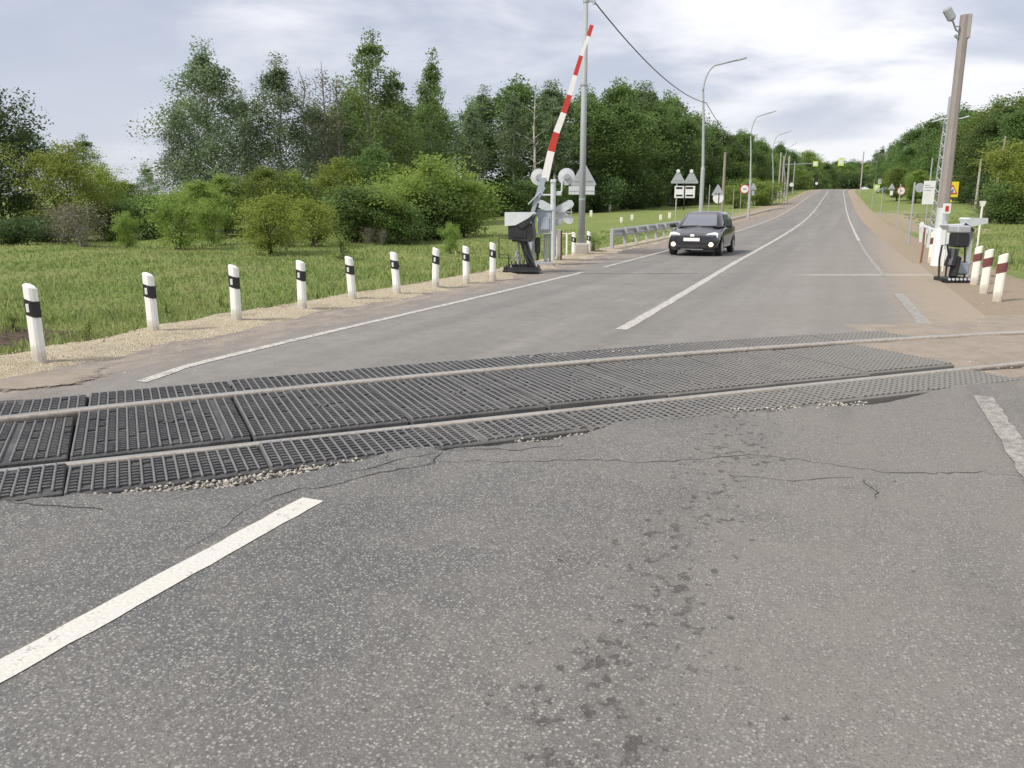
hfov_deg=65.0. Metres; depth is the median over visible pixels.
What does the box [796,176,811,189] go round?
bush
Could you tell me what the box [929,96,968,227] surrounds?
lattice mast
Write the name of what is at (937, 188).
bush
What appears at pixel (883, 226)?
ground
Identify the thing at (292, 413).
rubber mat
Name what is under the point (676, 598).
road
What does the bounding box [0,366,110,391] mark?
washed dirt
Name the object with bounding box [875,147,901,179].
broadleaf tree
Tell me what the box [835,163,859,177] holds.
leafy tree
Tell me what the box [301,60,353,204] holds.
bare tree
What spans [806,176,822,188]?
bush
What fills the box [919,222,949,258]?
guard rail
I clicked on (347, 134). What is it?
broadleaf tree
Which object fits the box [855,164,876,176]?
leafy tree
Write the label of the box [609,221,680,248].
guard rail
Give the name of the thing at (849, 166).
broadleaf tree
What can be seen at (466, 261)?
guide post
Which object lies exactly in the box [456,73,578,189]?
broadleaf tree
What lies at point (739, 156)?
broadleaf tree
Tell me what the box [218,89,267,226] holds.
birch tree
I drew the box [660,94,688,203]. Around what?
aspen tree
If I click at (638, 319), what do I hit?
road marking
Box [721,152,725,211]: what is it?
bare pole
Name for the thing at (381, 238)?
shrub
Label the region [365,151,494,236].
bush
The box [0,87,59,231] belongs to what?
broadleaf tree
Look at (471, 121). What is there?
birch tree
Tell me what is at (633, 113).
broadleaf tree
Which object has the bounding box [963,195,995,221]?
shrub
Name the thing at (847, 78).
sky
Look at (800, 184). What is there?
bush
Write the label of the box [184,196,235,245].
bush
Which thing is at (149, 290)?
guide post
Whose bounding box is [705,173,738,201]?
bush
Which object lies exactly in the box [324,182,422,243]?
bush
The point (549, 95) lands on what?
birch tree
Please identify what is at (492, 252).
guide post
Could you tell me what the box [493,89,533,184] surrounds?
birch tree
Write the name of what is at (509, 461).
road crack
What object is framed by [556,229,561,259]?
marker post
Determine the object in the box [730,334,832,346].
rubber mat
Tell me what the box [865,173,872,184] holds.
broadleaf tree
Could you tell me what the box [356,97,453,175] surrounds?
broadleaf tree
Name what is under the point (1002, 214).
bush
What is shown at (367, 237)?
shrub
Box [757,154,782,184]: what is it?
broadleaf tree
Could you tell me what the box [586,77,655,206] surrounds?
broadleaf tree
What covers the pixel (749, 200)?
street lamp
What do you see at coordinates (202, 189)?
bush
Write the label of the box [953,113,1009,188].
broadleaf tree
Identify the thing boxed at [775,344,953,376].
rubber mat
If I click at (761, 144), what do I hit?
broadleaf tree
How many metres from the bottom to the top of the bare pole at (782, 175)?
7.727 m
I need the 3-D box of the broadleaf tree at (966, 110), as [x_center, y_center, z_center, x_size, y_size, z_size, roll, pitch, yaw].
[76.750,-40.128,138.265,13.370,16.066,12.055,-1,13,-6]
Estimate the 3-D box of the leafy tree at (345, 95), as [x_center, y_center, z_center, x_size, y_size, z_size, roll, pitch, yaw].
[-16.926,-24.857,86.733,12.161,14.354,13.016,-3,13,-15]
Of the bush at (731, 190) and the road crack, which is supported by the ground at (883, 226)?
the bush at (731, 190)
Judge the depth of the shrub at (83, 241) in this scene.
43.17 m
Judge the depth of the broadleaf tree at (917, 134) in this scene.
183.45 m
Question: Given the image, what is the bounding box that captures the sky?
[0,0,1023,194]
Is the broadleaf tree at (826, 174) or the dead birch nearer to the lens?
the dead birch
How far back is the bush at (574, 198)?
102.28 m
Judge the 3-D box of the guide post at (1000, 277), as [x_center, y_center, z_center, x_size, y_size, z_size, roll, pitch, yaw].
[8.083,-1.693,13.323,0.158,0.940,0.102,10,17,35]
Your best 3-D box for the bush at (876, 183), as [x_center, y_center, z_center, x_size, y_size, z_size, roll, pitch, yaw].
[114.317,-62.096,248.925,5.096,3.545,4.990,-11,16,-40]
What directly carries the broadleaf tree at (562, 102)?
on the ground at (883, 226)
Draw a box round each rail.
[0,330,1023,424]
[0,361,1023,470]
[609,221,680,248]
[731,207,784,220]
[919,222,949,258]
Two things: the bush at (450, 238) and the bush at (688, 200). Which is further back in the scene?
the bush at (688, 200)
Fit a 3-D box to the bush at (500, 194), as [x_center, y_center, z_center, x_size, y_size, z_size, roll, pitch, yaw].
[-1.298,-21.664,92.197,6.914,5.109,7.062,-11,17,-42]
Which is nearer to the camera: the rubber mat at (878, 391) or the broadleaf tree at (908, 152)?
the rubber mat at (878, 391)
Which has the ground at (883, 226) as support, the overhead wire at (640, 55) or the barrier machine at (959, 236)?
the barrier machine at (959, 236)
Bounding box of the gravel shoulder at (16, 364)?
[0,235,669,378]
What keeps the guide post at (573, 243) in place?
on the gravel shoulder at (16, 364)
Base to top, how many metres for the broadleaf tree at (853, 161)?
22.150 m
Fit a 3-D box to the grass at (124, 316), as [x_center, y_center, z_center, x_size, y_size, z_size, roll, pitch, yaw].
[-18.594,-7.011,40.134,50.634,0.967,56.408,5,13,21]
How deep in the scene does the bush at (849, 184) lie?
376.88 m
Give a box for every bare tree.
[286,66,338,228]
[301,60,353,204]
[318,78,362,201]
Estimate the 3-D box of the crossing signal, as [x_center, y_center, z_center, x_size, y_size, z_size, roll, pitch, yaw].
[1.131,-4.589,22.575,1.224,2.850,0.360,0,12,0]
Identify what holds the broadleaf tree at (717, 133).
on the ground at (883, 226)
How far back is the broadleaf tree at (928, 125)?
154.79 m
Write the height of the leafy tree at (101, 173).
5.274 m
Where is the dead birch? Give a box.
[516,88,549,215]
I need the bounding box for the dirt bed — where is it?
[844,314,1023,377]
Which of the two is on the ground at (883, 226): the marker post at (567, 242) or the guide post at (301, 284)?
the marker post at (567, 242)
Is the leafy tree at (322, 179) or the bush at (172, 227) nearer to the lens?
the bush at (172, 227)
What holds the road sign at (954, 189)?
on the ground at (883, 226)
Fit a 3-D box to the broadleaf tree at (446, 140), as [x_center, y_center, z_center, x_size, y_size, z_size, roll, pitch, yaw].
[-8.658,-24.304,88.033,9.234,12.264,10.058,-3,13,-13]
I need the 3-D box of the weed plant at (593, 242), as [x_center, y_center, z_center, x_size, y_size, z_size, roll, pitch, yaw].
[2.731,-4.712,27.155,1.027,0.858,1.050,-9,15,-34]
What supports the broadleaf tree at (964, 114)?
on the ground at (883, 226)
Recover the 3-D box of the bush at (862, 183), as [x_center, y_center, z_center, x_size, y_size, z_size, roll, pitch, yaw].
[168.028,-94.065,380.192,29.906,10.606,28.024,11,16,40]
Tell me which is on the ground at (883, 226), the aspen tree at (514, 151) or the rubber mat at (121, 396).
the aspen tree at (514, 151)
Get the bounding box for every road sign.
[569,166,595,194]
[671,169,697,229]
[708,185,723,210]
[732,184,748,217]
[739,183,756,215]
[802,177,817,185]
[871,184,894,209]
[880,187,904,215]
[896,183,923,228]
[925,158,958,224]
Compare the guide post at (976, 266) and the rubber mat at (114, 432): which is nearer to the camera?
the rubber mat at (114, 432)
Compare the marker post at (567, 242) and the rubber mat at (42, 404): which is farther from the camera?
the marker post at (567, 242)
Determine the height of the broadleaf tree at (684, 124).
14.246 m
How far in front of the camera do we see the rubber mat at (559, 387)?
6.82 m
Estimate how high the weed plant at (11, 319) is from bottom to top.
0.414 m
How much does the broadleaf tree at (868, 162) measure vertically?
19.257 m
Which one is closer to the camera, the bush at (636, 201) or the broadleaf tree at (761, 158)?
the bush at (636, 201)
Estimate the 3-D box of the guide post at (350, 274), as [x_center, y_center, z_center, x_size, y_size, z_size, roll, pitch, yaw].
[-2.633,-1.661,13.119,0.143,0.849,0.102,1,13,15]
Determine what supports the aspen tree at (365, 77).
on the ground at (883, 226)
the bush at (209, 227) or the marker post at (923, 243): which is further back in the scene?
the bush at (209, 227)
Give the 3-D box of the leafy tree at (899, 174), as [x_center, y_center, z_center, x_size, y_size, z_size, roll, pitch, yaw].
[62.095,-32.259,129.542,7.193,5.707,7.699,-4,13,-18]
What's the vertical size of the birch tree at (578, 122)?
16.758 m
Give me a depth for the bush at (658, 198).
117.28 m
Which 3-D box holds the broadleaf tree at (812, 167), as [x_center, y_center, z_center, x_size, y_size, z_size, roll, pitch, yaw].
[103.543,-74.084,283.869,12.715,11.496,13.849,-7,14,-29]
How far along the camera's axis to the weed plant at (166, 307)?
16.34 m
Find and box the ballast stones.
[41,303,1023,497]
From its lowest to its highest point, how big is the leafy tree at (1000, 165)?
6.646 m
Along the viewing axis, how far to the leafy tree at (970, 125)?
121.55 m
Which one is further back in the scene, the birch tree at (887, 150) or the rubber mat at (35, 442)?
the birch tree at (887, 150)
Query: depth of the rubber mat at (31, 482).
4.49 m
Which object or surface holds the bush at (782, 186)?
on the ground at (883, 226)
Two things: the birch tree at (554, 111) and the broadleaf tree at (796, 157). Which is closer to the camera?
the birch tree at (554, 111)
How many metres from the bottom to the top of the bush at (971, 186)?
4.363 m
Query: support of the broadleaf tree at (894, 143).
on the ground at (883, 226)
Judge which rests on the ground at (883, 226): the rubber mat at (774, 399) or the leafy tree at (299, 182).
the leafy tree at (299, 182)
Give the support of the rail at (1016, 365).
on the ballast bed
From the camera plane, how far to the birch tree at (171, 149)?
62.05 m
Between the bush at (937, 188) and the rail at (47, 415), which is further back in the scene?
the bush at (937, 188)
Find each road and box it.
[0,189,987,405]
[0,376,1023,767]
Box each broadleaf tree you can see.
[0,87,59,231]
[0,125,67,220]
[313,95,382,187]
[335,141,395,209]
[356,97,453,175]
[366,91,456,159]
[402,107,472,187]
[407,95,465,173]
[408,94,466,181]
[449,95,500,178]
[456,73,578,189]
[522,79,579,182]
[553,94,641,205]
[564,83,604,169]
[564,94,688,209]
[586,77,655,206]
[611,96,696,206]
[631,80,690,177]
[655,112,722,188]
[657,89,713,200]
[680,110,719,174]
[695,120,748,199]
[695,136,742,201]
[715,130,747,199]
[721,139,754,187]
[732,128,759,175]
[740,129,767,180]
[747,146,778,184]
[754,137,782,179]
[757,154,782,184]
[767,147,782,177]
[769,140,797,173]
[777,147,808,173]
[777,165,796,191]
[785,149,805,174]
[801,157,822,189]
[802,166,813,189]
[813,170,827,188]
[820,170,831,186]
[821,161,841,187]
[827,167,845,188]
[844,162,859,173]
[845,158,860,164]
[851,160,861,167]
[863,159,873,167]
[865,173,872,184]
[874,154,886,179]
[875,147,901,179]
[877,138,905,178]
[887,127,923,180]
[887,143,922,182]
[891,123,925,186]
[903,113,945,176]
[915,118,974,199]
[917,128,942,178]
[920,102,981,187]
[920,105,975,197]
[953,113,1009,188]
[957,98,1022,175]
[958,94,1006,155]
[976,104,1023,184]
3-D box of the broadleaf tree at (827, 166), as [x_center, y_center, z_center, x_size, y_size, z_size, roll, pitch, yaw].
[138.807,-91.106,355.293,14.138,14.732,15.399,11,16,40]
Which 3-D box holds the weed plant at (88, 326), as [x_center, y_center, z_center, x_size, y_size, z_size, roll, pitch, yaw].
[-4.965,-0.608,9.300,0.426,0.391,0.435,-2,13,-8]
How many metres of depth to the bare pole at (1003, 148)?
88.45 m
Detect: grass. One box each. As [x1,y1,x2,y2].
[0,228,669,354]
[901,212,1023,271]
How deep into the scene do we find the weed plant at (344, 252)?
33.23 m
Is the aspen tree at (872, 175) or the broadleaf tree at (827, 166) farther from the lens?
the broadleaf tree at (827, 166)
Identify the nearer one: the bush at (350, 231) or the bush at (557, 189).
the bush at (350, 231)
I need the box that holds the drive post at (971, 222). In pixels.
[939,217,987,276]
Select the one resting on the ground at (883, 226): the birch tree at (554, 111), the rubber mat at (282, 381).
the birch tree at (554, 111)
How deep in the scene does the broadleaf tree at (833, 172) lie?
350.64 m
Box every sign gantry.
[781,161,817,192]
[838,151,880,192]
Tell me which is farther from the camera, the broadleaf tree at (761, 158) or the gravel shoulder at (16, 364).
the broadleaf tree at (761, 158)
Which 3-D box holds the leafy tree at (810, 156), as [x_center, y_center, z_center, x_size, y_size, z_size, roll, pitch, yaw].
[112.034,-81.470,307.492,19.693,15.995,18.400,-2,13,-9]
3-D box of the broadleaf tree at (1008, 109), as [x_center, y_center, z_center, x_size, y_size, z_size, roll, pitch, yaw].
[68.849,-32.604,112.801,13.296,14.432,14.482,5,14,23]
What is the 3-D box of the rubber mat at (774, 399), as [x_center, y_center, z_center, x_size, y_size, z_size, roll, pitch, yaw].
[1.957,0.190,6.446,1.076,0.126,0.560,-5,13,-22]
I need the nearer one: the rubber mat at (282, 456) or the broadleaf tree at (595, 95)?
the rubber mat at (282, 456)
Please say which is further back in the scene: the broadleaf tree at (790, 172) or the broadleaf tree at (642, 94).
the broadleaf tree at (790, 172)
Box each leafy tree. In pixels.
[0,139,120,240]
[60,160,138,237]
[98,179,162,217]
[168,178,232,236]
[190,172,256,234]
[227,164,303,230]
[268,168,326,226]
[297,84,411,177]
[306,155,372,230]
[369,163,420,203]
[748,139,781,171]
[791,165,813,187]
[798,150,826,180]
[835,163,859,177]
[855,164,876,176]
[874,165,912,200]
[902,170,937,202]
[935,107,1005,198]
[963,138,1023,223]
[975,88,1023,139]
[997,143,1023,212]
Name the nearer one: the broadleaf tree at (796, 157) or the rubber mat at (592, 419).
the rubber mat at (592, 419)
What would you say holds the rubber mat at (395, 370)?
on the ballast bed
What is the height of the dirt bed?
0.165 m
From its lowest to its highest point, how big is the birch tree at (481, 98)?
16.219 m
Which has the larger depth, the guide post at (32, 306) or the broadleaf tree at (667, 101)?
the broadleaf tree at (667, 101)
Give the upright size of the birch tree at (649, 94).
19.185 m
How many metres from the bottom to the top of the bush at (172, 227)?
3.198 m
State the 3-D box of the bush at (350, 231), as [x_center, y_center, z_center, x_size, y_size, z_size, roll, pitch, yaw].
[-8.688,-10.057,46.248,5.886,4.182,6.011,-7,14,-31]
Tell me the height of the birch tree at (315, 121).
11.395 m
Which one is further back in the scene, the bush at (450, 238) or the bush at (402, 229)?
the bush at (402, 229)
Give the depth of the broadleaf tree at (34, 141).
62.84 m
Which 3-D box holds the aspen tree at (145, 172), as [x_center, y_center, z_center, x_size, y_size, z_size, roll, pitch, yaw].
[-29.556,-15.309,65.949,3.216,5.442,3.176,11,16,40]
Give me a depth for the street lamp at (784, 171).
163.42 m
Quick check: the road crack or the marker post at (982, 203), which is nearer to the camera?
the road crack
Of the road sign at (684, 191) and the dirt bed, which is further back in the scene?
the road sign at (684, 191)
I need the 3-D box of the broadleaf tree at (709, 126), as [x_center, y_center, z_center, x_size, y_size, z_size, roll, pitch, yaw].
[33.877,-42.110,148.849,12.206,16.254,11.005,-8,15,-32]
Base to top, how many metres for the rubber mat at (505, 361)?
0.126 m
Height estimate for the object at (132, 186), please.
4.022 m
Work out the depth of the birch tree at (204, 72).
59.36 m
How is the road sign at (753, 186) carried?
on the ground at (883, 226)
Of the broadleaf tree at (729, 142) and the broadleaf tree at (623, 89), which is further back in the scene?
the broadleaf tree at (729, 142)
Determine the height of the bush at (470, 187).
4.597 m
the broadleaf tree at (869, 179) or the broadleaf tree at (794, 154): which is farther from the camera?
the broadleaf tree at (869, 179)
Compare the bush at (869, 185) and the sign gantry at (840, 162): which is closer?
the sign gantry at (840, 162)
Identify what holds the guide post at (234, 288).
on the gravel shoulder at (16, 364)
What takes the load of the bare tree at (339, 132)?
on the ground at (883, 226)
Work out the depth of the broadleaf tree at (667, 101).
135.80 m
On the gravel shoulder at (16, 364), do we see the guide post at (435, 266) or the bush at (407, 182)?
the guide post at (435, 266)
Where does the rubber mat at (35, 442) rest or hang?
on the ballast bed
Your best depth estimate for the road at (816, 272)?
11.96 m
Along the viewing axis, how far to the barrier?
20.59 m
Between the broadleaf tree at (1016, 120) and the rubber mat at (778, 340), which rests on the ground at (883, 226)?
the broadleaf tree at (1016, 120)
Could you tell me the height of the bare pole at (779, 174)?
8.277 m
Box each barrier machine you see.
[498,212,540,273]
[933,225,970,282]
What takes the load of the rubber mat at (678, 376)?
on the ballast bed
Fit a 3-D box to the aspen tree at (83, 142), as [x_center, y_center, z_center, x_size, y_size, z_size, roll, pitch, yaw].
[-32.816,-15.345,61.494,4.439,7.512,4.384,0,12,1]
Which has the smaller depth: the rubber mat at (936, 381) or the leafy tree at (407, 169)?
the rubber mat at (936, 381)
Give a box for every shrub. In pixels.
[23,202,99,244]
[36,197,121,246]
[265,226,305,247]
[359,225,376,244]
[374,228,392,245]
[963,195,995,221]
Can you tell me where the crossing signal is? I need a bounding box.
[531,168,574,259]
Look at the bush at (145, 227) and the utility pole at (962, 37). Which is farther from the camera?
the bush at (145, 227)
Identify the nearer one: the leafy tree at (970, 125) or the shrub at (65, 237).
the shrub at (65, 237)
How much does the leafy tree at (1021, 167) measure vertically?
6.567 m
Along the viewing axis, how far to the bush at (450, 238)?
36.25 m
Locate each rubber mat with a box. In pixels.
[0,394,87,425]
[0,417,74,468]
[0,463,67,500]
[64,445,268,495]
[70,398,250,460]
[89,381,232,405]
[230,370,359,391]
[233,384,408,441]
[258,427,442,477]
[350,360,473,378]
[367,373,545,424]
[421,413,587,450]
[459,352,574,368]
[485,365,666,410]
[558,346,667,359]
[560,399,716,432]
[590,356,772,397]
[646,340,752,352]
[683,388,832,413]
[687,350,867,386]
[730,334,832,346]
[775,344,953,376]
[788,378,931,405]
[810,331,908,340]
[888,370,1018,390]
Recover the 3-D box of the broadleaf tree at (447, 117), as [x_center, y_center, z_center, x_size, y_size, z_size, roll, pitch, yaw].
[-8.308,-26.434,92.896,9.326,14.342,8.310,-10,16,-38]
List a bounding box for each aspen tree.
[62,133,106,226]
[131,163,166,210]
[314,28,416,189]
[353,68,433,180]
[404,47,466,178]
[497,82,544,178]
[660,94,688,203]
[693,127,715,181]
[867,149,879,185]
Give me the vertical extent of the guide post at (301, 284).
0.862 m
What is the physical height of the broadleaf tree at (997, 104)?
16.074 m
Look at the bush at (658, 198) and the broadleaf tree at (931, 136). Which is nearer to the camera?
the bush at (658, 198)
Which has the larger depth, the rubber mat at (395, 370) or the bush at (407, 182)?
the bush at (407, 182)
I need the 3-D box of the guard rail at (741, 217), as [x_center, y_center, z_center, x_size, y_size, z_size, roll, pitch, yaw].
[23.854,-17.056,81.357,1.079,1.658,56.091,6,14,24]
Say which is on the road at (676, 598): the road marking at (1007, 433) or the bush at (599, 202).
the road marking at (1007, 433)
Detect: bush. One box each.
[0,213,70,241]
[0,214,56,244]
[76,193,141,240]
[104,184,176,239]
[109,210,142,248]
[136,189,209,250]
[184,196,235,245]
[223,187,323,254]
[269,192,346,246]
[314,171,410,242]
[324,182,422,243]
[349,173,457,240]
[359,191,438,244]
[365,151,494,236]
[404,177,483,239]
[410,169,511,237]
[436,222,464,253]
[472,170,525,210]
[478,172,530,215]
[501,172,557,211]
[530,178,571,210]
[561,185,601,211]
[567,170,634,211]
[606,169,669,209]
[639,175,674,206]
[666,180,705,205]
[693,186,712,204]
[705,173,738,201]
[714,184,761,208]
[726,177,780,205]
[751,180,792,204]
[780,178,798,191]
[794,181,806,189]
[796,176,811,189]
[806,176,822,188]
[815,182,825,188]
[835,170,871,188]
[837,175,862,188]
[839,176,859,188]
[845,172,869,187]
[847,177,885,188]
[863,183,872,188]
[874,178,883,188]
[931,177,952,198]
[935,170,988,202]
[958,175,995,204]
[965,172,1023,223]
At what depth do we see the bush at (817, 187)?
301.11 m
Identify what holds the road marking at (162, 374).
on the road at (816, 272)
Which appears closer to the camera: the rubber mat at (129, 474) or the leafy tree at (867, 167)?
the rubber mat at (129, 474)
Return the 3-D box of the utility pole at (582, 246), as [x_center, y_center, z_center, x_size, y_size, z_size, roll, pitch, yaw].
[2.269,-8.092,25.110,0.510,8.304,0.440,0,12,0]
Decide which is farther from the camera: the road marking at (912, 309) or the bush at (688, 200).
the bush at (688, 200)
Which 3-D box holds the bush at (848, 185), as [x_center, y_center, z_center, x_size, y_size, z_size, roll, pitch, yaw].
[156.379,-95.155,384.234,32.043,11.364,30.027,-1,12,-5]
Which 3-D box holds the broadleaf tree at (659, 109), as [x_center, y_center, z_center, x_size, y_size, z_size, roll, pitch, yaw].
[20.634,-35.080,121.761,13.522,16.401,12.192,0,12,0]
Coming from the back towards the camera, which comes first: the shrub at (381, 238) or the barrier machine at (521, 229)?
the shrub at (381, 238)
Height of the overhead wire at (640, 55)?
0.629 m
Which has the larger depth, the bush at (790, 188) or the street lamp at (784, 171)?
the bush at (790, 188)
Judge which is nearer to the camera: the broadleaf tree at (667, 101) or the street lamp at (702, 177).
the street lamp at (702, 177)
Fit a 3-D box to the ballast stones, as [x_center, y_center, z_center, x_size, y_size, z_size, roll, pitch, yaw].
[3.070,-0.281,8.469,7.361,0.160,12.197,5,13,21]
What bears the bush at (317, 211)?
on the ground at (883, 226)
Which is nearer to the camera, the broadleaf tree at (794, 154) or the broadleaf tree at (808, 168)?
the broadleaf tree at (794, 154)
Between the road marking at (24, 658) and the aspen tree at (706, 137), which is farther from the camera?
the aspen tree at (706, 137)
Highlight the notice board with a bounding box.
[907,181,935,243]
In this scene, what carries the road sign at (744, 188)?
on the ground at (883, 226)
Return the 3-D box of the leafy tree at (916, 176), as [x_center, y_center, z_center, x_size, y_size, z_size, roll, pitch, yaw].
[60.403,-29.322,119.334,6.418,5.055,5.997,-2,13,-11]
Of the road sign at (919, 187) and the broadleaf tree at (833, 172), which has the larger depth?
the broadleaf tree at (833, 172)
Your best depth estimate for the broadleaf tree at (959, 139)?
124.73 m
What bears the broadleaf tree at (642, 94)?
on the ground at (883, 226)
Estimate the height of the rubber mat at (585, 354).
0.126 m
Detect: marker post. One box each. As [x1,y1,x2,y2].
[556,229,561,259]
[562,233,574,255]
[920,227,925,262]
[976,201,985,246]
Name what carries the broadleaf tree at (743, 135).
on the ground at (883, 226)
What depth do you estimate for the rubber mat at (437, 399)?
6.41 m
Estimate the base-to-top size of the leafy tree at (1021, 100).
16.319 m
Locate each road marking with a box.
[0,497,322,682]
[138,189,822,381]
[616,191,828,329]
[843,189,859,240]
[858,241,931,323]
[973,395,1023,476]
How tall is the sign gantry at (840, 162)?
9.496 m
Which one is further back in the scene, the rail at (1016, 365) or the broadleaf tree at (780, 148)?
the broadleaf tree at (780, 148)
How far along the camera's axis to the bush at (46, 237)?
48.08 m
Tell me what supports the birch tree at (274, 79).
on the ground at (883, 226)
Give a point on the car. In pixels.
(706, 230)
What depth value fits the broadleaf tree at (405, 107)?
97.88 m
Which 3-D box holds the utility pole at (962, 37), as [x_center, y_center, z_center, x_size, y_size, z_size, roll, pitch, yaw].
[11.146,-6.191,20.816,0.781,6.612,0.400,0,12,0]
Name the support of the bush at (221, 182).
on the ground at (883, 226)
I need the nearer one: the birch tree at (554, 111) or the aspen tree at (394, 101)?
the aspen tree at (394, 101)
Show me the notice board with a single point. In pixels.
(928, 192)
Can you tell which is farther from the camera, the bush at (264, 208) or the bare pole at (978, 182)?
the bare pole at (978, 182)
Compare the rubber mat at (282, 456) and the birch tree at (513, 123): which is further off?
the birch tree at (513, 123)
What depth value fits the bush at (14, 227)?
43.91 m
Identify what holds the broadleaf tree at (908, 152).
on the ground at (883, 226)
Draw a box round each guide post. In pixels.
[22,283,46,362]
[142,272,159,329]
[228,264,241,320]
[296,260,306,308]
[345,256,356,298]
[390,252,400,293]
[432,247,439,286]
[462,246,469,283]
[489,242,495,280]
[572,232,575,253]
[587,231,590,251]
[927,231,934,262]
[970,246,983,284]
[979,249,993,293]
[992,253,1008,301]
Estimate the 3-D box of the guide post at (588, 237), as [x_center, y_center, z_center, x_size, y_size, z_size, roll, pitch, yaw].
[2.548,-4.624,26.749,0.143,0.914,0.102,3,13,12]
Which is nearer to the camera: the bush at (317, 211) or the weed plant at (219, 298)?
the weed plant at (219, 298)
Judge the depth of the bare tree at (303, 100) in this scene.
64.60 m
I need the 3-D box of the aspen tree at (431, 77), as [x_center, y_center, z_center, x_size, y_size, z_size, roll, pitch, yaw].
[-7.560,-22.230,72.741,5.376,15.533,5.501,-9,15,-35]
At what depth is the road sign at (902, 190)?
81.62 m
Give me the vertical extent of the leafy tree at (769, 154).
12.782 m
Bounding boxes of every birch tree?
[125,35,277,231]
[136,99,213,218]
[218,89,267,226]
[234,51,327,229]
[294,98,345,200]
[449,102,491,217]
[454,84,505,213]
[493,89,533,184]
[530,79,575,182]
[530,96,579,178]
[569,87,609,167]
[634,80,676,205]
[874,146,884,177]
[881,142,892,171]
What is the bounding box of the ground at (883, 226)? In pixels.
[0,189,1023,348]
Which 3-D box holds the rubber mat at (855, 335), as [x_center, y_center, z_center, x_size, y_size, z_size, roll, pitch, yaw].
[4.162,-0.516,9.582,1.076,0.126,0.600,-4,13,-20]
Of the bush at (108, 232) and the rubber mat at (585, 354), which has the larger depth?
the bush at (108, 232)
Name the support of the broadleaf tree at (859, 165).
on the ground at (883, 226)
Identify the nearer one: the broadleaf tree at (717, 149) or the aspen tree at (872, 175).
the broadleaf tree at (717, 149)
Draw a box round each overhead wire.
[595,2,705,102]
[706,103,751,157]
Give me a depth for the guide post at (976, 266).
16.21 m
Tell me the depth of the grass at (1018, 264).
37.99 m
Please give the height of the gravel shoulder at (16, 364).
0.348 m
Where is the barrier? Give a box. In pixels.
[528,24,593,265]
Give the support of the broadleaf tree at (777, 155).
on the ground at (883, 226)
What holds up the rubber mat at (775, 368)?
on the ballast bed
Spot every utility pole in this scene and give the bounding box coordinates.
[576,0,594,253]
[930,6,972,265]
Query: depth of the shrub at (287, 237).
42.24 m
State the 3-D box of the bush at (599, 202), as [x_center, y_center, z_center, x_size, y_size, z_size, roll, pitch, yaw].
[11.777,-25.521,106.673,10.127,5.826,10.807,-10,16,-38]
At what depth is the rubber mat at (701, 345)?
8.85 m
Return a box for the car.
[668,211,734,255]
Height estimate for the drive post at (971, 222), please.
1.283 m
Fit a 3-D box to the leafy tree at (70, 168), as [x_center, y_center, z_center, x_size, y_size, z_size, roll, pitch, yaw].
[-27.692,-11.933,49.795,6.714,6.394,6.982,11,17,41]
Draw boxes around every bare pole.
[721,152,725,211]
[777,152,781,201]
[780,156,784,200]
[785,156,789,202]
[974,159,981,208]
[997,136,1008,180]
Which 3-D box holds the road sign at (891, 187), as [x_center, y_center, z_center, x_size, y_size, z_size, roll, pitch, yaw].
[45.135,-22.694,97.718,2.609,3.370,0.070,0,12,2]
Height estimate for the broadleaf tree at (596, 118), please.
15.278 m
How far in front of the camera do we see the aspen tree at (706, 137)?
144.34 m
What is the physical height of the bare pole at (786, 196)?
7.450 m
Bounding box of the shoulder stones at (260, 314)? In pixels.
[0,253,628,395]
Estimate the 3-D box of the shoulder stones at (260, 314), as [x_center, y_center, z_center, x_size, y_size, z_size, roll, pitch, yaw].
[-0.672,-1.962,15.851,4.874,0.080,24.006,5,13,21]
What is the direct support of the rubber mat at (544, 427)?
on the ballast bed
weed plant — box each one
[1,309,25,330]
[69,312,103,340]
[159,297,177,313]
[214,292,228,306]
[325,231,362,259]
[591,231,609,251]
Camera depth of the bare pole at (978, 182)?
94.35 m
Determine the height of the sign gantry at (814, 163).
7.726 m
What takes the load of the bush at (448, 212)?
on the ground at (883, 226)
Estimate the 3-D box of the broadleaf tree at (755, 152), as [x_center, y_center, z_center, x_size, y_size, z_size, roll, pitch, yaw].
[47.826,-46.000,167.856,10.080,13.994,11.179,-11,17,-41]
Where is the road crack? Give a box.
[9,445,1018,551]
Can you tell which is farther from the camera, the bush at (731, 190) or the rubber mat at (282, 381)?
the bush at (731, 190)
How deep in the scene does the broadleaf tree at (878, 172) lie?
248.68 m
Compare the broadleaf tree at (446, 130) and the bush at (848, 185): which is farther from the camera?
the bush at (848, 185)
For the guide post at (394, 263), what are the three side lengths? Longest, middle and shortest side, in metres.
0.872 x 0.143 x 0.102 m
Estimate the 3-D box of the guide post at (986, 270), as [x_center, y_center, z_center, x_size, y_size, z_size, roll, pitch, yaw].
[8.572,-1.967,14.544,0.158,0.953,0.102,10,17,35]
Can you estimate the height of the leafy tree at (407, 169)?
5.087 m
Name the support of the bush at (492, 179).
on the ground at (883, 226)
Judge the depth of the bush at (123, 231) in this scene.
42.13 m
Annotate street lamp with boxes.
[699,57,746,210]
[747,110,775,218]
[771,130,790,203]
[783,142,796,196]
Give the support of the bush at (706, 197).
on the ground at (883, 226)
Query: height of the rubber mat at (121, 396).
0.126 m
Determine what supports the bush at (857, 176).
on the ground at (883, 226)
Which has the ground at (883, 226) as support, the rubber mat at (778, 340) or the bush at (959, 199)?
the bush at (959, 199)
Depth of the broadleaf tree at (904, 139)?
185.08 m

